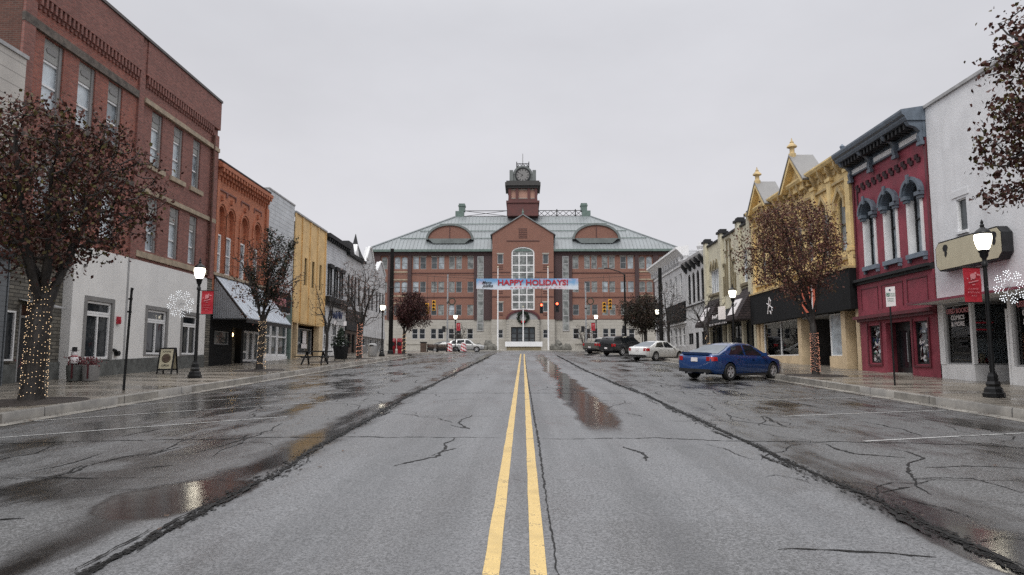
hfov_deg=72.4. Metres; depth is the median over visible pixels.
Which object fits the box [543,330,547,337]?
window
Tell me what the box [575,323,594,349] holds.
shrub
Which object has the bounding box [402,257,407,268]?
window
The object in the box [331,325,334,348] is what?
window
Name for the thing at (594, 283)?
window
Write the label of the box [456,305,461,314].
window
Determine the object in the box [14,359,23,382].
flower tub
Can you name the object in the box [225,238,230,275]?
window
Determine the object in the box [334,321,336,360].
parking sign
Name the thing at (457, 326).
lamp banner
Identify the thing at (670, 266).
shop building
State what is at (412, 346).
forecourt wall
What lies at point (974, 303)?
window
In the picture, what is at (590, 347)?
pickup truck
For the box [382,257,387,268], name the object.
window
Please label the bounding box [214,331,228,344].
window
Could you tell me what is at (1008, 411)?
kerb
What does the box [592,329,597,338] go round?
window
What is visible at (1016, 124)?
street tree
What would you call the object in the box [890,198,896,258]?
window
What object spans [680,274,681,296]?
window
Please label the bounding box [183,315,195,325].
window
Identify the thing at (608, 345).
suv
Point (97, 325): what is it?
window
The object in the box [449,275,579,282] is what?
overhead cable
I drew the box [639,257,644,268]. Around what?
window
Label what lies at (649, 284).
window
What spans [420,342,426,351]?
litter bin
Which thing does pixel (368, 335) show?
gabled building
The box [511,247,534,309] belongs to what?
window
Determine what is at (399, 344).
newspaper box
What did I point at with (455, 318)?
street lamp
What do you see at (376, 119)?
sky
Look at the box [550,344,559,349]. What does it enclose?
boulder
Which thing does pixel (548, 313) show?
flagpole
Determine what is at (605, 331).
window
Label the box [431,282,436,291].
window
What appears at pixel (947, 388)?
sidewalk
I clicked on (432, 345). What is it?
bench
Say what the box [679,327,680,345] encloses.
window
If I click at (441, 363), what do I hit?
white road marking
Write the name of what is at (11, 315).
window
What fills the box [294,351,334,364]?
picnic table
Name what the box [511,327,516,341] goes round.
door
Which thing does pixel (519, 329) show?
door
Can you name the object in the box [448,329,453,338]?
window
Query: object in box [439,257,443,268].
window
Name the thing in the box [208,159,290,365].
brick building
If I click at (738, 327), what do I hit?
window
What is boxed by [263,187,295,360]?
metal clad building
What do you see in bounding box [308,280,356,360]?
street tree
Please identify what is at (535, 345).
planter wall
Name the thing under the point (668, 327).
street tree
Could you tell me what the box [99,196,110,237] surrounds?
window
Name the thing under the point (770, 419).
road cracks
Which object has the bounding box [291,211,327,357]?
metal clad building
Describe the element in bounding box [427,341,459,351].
sedan
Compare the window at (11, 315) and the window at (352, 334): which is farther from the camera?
the window at (352, 334)
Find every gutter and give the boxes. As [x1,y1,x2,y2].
[0,353,460,426]
[585,353,1023,421]
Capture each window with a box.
[4,310,16,360]
[33,170,48,218]
[41,59,56,109]
[69,186,80,229]
[75,81,88,129]
[84,313,109,358]
[87,301,110,314]
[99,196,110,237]
[105,100,116,144]
[145,213,152,251]
[146,321,164,353]
[148,310,165,321]
[150,128,157,166]
[168,222,174,258]
[172,141,178,177]
[182,325,195,354]
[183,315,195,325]
[188,230,192,263]
[191,153,196,186]
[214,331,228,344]
[217,234,220,272]
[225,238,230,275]
[239,243,244,279]
[247,331,253,360]
[253,332,258,360]
[264,325,270,355]
[270,326,276,355]
[276,327,286,355]
[297,328,311,354]
[304,259,305,284]
[323,324,328,349]
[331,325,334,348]
[346,333,349,345]
[351,334,353,352]
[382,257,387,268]
[394,282,399,291]
[395,257,399,268]
[401,282,406,291]
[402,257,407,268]
[412,329,417,338]
[413,257,418,268]
[413,282,418,291]
[419,329,424,338]
[420,257,425,268]
[420,282,425,291]
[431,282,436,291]
[431,305,436,314]
[431,329,435,338]
[432,257,436,268]
[438,282,443,291]
[438,305,443,314]
[438,329,443,338]
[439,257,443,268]
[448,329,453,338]
[449,257,454,268]
[449,282,454,291]
[449,305,453,314]
[456,257,461,268]
[456,282,461,291]
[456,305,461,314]
[467,282,472,291]
[467,305,472,314]
[467,329,472,338]
[468,257,473,268]
[497,254,502,263]
[499,303,502,311]
[499,330,502,337]
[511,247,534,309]
[543,254,547,263]
[543,303,547,311]
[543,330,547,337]
[572,257,577,268]
[573,305,578,314]
[573,329,578,338]
[584,257,589,268]
[584,281,589,291]
[587,305,589,314]
[591,257,596,268]
[591,281,596,291]
[592,305,597,314]
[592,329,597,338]
[602,257,607,267]
[602,281,607,291]
[603,329,608,336]
[609,257,614,268]
[609,281,614,291]
[610,305,614,314]
[610,329,615,335]
[620,257,625,268]
[620,281,623,291]
[627,257,632,268]
[628,281,633,291]
[629,329,634,337]
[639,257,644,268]
[639,281,644,291]
[646,257,651,268]
[647,281,651,291]
[675,277,676,298]
[675,328,676,345]
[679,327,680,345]
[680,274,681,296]
[683,326,684,345]
[689,275,690,303]
[689,333,693,344]
[693,273,694,302]
[696,332,698,348]
[697,271,699,300]
[701,268,703,299]
[702,331,705,344]
[711,268,718,293]
[713,326,721,342]
[731,323,741,342]
[744,249,747,281]
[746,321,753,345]
[764,319,798,355]
[829,313,841,355]
[840,198,846,251]
[869,208,875,264]
[870,325,880,362]
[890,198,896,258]
[914,187,921,251]
[916,320,929,363]
[945,303,971,363]
[957,197,967,230]
[974,303,1008,364]
[1012,296,1023,365]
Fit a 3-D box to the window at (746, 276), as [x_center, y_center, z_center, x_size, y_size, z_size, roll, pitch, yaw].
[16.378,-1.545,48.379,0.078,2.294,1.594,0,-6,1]
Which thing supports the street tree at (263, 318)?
on the soil
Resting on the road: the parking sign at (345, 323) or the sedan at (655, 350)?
the sedan at (655, 350)
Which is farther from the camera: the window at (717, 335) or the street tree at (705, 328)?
the window at (717, 335)
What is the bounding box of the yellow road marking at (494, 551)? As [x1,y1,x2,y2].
[482,354,546,574]
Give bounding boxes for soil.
[0,353,847,406]
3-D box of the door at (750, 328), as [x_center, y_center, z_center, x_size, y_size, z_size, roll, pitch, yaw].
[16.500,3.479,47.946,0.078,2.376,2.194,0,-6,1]
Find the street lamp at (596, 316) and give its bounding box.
[594,314,597,337]
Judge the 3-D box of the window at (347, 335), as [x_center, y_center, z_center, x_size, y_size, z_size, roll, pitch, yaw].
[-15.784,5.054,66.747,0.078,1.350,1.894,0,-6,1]
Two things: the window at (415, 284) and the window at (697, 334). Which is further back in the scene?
the window at (415, 284)
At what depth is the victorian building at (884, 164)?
29.00 m
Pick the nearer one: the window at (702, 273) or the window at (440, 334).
the window at (702, 273)
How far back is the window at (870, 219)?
31.49 m
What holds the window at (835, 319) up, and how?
in the victorian building at (783, 333)
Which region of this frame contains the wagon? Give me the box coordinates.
[450,339,484,351]
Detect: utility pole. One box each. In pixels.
[388,249,393,353]
[658,268,663,340]
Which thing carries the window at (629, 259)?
in the courthouse
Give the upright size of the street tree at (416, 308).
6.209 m
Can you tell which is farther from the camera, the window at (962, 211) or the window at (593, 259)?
the window at (593, 259)
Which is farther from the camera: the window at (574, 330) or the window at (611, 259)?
the window at (611, 259)
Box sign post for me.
[122,288,133,390]
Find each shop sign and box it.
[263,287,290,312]
[698,308,709,321]
[727,298,741,315]
[935,226,1013,271]
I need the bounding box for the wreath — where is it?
[516,310,529,323]
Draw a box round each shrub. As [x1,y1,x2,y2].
[451,323,470,339]
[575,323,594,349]
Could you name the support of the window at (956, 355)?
in the shop building at (951, 115)
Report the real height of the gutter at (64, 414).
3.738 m
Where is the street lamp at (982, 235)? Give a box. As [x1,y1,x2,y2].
[973,219,1005,397]
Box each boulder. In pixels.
[484,340,491,345]
[487,344,496,349]
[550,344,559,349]
[565,343,571,349]
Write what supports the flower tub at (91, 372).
on the sidewalk at (106, 386)
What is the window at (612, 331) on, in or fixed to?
in the courthouse
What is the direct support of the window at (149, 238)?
in the brick building at (85, 54)
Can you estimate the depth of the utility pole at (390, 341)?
65.45 m
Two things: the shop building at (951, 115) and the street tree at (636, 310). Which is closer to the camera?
the shop building at (951, 115)
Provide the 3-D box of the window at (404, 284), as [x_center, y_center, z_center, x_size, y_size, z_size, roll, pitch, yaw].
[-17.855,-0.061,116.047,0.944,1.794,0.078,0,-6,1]
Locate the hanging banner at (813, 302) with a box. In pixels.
[801,287,815,313]
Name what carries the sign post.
on the sidewalk at (106, 386)
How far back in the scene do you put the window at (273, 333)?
47.25 m
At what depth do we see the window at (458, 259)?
116.34 m
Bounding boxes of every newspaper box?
[393,338,395,353]
[397,338,402,353]
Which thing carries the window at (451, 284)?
in the courthouse
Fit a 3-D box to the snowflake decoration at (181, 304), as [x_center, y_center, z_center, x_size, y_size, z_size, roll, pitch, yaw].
[-12.455,0.621,26.441,1.158,1.021,0.081,0,-6,1]
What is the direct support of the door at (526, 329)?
in the courthouse
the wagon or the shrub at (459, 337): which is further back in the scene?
the shrub at (459, 337)
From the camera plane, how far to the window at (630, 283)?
115.49 m
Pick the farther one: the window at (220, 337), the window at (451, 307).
the window at (451, 307)
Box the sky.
[107,0,1023,255]
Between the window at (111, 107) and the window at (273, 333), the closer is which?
the window at (111, 107)
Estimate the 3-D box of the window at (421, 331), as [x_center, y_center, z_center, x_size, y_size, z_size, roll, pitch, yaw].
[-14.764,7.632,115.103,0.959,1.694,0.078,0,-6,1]
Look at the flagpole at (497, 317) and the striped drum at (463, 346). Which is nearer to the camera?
the striped drum at (463, 346)
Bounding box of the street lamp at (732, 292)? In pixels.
[728,284,735,342]
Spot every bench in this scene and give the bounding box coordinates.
[427,344,437,351]
[437,344,447,351]
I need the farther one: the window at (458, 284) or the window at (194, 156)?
the window at (458, 284)
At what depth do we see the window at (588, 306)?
115.19 m
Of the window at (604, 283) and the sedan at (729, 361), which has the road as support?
the sedan at (729, 361)
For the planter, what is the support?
on the sidewalk at (106, 386)
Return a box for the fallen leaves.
[1,358,1016,529]
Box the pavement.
[384,349,584,351]
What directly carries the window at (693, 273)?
in the shop building at (692, 267)
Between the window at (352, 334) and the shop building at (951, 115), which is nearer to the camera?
the shop building at (951, 115)
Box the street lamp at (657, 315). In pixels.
[655,306,658,340]
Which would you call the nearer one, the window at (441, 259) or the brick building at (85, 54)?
the brick building at (85, 54)
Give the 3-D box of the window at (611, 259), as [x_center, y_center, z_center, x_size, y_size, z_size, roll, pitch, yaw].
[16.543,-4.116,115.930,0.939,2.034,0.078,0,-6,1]
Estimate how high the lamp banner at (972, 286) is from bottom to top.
0.929 m
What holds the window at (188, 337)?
in the brick building at (85, 54)
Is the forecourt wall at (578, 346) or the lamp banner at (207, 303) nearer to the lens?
the lamp banner at (207, 303)
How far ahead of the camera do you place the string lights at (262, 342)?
32.33 m
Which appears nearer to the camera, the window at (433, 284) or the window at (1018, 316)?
the window at (1018, 316)
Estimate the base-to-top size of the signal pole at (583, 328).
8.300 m
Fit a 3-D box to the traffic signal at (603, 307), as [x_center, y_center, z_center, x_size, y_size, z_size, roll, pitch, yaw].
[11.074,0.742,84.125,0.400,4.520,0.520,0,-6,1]
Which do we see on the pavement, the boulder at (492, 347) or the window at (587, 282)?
the boulder at (492, 347)
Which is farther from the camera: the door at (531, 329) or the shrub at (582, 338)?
the door at (531, 329)
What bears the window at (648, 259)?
in the courthouse
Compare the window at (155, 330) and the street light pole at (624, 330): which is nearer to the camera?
the window at (155, 330)
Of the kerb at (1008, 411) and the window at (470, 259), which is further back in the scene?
the window at (470, 259)
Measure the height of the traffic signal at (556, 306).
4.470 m
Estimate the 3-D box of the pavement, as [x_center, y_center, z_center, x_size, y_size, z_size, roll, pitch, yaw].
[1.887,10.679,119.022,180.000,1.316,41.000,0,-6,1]
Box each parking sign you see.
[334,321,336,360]
[343,321,346,359]
[718,306,725,342]
[885,286,895,385]
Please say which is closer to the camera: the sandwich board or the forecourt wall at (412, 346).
the sandwich board
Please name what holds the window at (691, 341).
in the shop building at (692, 267)
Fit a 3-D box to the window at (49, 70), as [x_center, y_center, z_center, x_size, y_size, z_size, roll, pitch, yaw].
[-16.493,-7.107,24.810,0.078,1.794,1.034,0,-6,1]
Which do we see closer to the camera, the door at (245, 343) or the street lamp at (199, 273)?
the street lamp at (199, 273)
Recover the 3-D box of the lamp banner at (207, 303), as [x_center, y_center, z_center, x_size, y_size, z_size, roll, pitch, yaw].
[-11.515,0.560,26.465,0.740,0.929,0.068,0,-6,1]
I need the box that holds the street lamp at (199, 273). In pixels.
[187,258,205,377]
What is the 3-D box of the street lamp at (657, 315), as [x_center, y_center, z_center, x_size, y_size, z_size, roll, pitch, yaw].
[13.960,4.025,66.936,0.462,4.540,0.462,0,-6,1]
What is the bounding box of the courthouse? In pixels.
[371,154,677,349]
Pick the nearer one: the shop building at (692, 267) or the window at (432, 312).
the shop building at (692, 267)
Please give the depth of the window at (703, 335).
60.26 m
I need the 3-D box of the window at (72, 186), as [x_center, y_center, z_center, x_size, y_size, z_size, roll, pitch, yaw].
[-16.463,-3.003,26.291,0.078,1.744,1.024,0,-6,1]
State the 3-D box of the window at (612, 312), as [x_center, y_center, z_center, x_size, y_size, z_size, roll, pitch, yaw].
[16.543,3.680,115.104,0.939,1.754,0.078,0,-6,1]
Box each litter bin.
[368,343,376,355]
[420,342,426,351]
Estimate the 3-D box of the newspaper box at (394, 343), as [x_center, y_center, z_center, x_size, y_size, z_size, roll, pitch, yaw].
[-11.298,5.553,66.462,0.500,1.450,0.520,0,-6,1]
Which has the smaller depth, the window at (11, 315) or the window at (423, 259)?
the window at (11, 315)
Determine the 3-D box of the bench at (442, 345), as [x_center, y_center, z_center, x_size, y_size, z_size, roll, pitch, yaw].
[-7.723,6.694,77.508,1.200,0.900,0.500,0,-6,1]
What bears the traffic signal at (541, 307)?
hanging from the overhead cable
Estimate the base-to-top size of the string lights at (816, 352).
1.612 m
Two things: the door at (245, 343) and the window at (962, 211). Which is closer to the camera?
the window at (962, 211)
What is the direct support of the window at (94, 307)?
in the brick building at (85, 54)
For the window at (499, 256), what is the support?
in the courthouse
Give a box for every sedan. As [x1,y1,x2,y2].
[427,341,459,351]
[629,341,683,360]
[679,343,780,380]
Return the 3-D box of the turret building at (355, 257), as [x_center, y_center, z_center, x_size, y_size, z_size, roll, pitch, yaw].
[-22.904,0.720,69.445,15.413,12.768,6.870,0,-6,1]
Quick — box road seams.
[72,354,1023,574]
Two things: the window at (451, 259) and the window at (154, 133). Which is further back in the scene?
the window at (451, 259)
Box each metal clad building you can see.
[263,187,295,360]
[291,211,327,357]
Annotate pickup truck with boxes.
[583,337,602,353]
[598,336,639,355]
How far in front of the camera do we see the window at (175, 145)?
34.01 m
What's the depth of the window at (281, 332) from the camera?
48.82 m
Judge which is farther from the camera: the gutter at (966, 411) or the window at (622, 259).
the window at (622, 259)
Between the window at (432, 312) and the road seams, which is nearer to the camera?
the road seams
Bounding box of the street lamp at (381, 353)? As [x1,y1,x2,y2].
[379,301,384,355]
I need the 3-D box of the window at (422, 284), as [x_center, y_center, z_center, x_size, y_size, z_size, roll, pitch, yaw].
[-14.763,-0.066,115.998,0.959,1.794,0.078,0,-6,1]
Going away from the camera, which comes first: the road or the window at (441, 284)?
the road
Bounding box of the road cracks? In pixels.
[0,362,1023,556]
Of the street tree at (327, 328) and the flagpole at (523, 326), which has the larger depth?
the flagpole at (523, 326)
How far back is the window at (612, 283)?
115.55 m
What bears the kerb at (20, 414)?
on the ground
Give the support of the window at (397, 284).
in the courthouse
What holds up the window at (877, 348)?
in the victorian building at (884, 164)
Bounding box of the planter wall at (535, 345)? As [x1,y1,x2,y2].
[505,341,541,349]
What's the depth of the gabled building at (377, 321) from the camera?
81.35 m
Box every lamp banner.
[199,290,217,314]
[456,323,459,330]
[591,323,594,330]
[955,267,985,302]
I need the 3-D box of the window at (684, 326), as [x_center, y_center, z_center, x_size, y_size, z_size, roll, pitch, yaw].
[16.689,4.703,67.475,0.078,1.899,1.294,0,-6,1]
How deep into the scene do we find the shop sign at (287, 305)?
47.45 m
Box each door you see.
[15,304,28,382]
[243,331,247,360]
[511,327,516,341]
[517,327,522,341]
[524,327,528,341]
[529,327,534,341]
[895,321,912,372]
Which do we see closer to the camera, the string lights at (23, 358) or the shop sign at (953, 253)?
the string lights at (23, 358)
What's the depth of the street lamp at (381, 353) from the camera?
57.05 m
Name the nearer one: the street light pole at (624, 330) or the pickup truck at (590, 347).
the pickup truck at (590, 347)
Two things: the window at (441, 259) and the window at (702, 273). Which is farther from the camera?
the window at (441, 259)
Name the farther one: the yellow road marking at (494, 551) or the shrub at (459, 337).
the shrub at (459, 337)
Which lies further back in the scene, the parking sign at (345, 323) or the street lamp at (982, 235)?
the parking sign at (345, 323)
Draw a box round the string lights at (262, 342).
[257,319,266,368]
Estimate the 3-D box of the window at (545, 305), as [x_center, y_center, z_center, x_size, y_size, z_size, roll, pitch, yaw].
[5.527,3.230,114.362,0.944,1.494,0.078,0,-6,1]
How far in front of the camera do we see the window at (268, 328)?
46.14 m
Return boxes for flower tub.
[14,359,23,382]
[64,356,87,380]
[76,356,106,380]
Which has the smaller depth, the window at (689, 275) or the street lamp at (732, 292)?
the street lamp at (732, 292)
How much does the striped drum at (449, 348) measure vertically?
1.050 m
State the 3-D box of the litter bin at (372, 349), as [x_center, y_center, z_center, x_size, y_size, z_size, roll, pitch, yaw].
[-11.211,5.009,56.169,0.741,1.060,0.760,0,-6,1]
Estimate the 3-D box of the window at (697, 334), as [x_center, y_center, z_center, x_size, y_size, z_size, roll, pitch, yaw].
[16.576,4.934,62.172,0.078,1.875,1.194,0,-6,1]
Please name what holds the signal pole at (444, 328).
on the road
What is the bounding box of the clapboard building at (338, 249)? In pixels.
[322,233,351,355]
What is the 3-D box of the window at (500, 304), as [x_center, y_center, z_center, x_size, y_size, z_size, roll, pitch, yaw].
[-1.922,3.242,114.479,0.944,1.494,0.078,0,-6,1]
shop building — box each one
[646,245,696,351]
[679,242,708,351]
[695,211,756,347]
[906,48,1023,385]
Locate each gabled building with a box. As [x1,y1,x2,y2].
[361,246,375,352]
[374,261,385,351]
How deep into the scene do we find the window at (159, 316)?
31.91 m
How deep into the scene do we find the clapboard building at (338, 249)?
61.75 m
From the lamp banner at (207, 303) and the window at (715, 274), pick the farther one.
the window at (715, 274)
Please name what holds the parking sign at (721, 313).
on the sidewalk at (947, 388)
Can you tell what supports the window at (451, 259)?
in the courthouse
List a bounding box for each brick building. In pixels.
[0,0,222,383]
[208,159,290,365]
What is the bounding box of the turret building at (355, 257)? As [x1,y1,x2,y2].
[344,234,366,352]
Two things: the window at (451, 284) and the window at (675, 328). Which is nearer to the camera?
the window at (675, 328)
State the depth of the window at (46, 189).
24.54 m
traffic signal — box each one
[426,282,428,313]
[432,300,435,310]
[540,289,542,312]
[555,302,558,311]
[602,302,605,312]
[608,275,611,309]
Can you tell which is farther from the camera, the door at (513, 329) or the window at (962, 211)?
the door at (513, 329)
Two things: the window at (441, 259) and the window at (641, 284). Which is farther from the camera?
the window at (441, 259)
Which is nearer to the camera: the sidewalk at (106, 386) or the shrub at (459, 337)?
the sidewalk at (106, 386)
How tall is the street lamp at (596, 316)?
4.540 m
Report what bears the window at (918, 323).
in the victorian building at (884, 164)
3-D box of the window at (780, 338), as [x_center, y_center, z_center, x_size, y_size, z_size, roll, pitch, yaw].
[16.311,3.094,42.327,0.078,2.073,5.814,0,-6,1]
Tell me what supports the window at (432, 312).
in the courthouse
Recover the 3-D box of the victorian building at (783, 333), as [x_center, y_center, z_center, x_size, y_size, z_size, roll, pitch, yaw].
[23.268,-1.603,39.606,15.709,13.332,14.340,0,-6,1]
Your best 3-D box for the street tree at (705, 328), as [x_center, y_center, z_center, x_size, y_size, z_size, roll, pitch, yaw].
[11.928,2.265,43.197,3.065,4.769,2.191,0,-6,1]
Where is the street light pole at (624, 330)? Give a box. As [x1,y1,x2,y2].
[598,268,626,335]
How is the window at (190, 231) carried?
in the brick building at (85, 54)
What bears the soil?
on the sidewalk at (947, 388)
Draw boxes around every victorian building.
[745,138,861,369]
[831,106,941,377]
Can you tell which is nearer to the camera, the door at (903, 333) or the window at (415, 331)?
the door at (903, 333)
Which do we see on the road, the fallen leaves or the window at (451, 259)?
the fallen leaves
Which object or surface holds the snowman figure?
in the flower tub at (73, 372)
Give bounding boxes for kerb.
[0,351,458,422]
[591,352,1023,418]
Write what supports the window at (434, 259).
in the courthouse
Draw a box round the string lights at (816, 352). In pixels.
[810,334,819,371]
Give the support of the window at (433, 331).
in the courthouse
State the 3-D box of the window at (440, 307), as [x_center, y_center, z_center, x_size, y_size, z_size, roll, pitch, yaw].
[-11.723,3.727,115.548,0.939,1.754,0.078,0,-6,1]
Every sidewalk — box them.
[0,351,443,411]
[670,358,1023,407]
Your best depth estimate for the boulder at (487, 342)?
101.73 m
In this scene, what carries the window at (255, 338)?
in the brick building at (243, 203)
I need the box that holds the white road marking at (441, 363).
[0,359,1017,440]
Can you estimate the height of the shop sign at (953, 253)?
1.070 m
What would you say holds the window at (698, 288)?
in the shop building at (692, 267)
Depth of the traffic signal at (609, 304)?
83.92 m
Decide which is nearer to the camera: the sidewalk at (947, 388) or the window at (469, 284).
the sidewalk at (947, 388)
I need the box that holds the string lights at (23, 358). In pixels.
[20,280,51,396]
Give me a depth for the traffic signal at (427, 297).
84.51 m
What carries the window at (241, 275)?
in the brick building at (243, 203)
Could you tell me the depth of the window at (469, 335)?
114.99 m
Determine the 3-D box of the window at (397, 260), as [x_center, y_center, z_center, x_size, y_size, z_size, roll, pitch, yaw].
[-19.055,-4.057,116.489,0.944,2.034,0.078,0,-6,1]
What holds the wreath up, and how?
attached to the courthouse
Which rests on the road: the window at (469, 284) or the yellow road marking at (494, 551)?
the yellow road marking at (494, 551)
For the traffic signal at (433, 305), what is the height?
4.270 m
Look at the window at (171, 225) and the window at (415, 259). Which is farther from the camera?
the window at (415, 259)
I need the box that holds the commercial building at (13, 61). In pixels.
[0,39,29,385]
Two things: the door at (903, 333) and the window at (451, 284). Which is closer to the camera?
the door at (903, 333)
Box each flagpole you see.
[497,266,498,349]
[522,306,523,341]
[547,266,548,349]
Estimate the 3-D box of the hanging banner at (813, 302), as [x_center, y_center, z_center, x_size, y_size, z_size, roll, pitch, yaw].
[15.695,0.624,37.047,0.040,1.400,1.700,0,-6,1]
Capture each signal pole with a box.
[442,274,455,347]
[581,283,593,351]
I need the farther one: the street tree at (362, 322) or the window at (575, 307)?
the window at (575, 307)
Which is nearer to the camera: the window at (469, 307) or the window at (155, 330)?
the window at (155, 330)
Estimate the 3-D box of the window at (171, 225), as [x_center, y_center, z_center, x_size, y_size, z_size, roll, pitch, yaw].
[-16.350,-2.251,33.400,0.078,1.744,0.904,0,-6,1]
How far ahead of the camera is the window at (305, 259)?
53.79 m
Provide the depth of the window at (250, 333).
43.32 m
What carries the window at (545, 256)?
in the courthouse
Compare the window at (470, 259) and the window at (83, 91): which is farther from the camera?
the window at (470, 259)
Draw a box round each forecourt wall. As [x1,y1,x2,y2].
[386,343,433,349]
[574,343,583,349]
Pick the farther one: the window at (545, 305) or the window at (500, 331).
the window at (545, 305)
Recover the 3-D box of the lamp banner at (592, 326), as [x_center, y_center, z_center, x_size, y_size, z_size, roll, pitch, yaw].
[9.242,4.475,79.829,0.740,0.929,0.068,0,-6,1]
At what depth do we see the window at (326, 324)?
59.44 m
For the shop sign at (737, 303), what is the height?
1.100 m
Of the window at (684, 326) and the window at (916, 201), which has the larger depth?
the window at (684, 326)
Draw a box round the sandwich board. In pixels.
[156,348,177,373]
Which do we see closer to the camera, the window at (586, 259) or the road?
the road
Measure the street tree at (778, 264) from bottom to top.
7.451 m
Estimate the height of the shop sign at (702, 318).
1.100 m
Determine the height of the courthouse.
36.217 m
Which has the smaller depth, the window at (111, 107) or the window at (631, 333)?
the window at (111, 107)
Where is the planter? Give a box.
[330,327,351,358]
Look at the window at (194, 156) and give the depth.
35.87 m
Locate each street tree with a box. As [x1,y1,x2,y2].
[0,88,186,399]
[224,230,304,368]
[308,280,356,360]
[336,258,392,357]
[390,289,432,353]
[613,292,667,341]
[646,282,687,342]
[678,286,728,344]
[723,193,851,373]
[964,2,1023,213]
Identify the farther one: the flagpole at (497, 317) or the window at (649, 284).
the window at (649, 284)
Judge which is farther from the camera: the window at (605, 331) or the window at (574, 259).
the window at (574, 259)
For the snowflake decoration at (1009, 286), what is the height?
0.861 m
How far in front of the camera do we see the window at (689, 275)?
65.29 m
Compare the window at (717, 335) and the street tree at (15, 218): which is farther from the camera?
the window at (717, 335)
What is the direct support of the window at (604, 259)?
in the courthouse
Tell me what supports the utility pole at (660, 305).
on the sidewalk at (947, 388)
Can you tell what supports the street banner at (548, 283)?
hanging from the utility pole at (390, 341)
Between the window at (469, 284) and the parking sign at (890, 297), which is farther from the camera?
the window at (469, 284)
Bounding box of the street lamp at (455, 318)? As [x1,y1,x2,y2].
[453,312,456,351]
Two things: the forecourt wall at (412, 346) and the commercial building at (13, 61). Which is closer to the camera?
the commercial building at (13, 61)
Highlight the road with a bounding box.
[0,351,1023,574]
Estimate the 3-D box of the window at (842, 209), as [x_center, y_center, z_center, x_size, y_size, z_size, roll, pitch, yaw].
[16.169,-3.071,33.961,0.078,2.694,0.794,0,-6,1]
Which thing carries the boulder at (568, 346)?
on the pavement
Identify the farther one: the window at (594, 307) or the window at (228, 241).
the window at (594, 307)
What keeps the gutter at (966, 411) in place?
on the road
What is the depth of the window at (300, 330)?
55.19 m
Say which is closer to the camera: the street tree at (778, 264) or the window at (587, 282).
the street tree at (778, 264)
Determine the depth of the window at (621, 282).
115.52 m
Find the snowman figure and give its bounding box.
[69,347,78,363]
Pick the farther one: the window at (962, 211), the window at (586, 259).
the window at (586, 259)
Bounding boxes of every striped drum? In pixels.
[447,342,452,351]
[460,342,466,351]
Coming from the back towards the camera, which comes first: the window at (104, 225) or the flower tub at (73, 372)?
the window at (104, 225)
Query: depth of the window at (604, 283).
115.52 m
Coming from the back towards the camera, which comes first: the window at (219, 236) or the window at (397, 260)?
the window at (397, 260)
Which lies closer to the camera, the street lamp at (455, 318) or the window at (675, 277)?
the window at (675, 277)
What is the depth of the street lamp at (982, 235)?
17.75 m
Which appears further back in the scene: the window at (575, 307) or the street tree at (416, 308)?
the window at (575, 307)
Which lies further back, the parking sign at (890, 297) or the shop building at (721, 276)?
the shop building at (721, 276)
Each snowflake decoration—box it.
[167,290,193,316]
[993,270,1023,303]

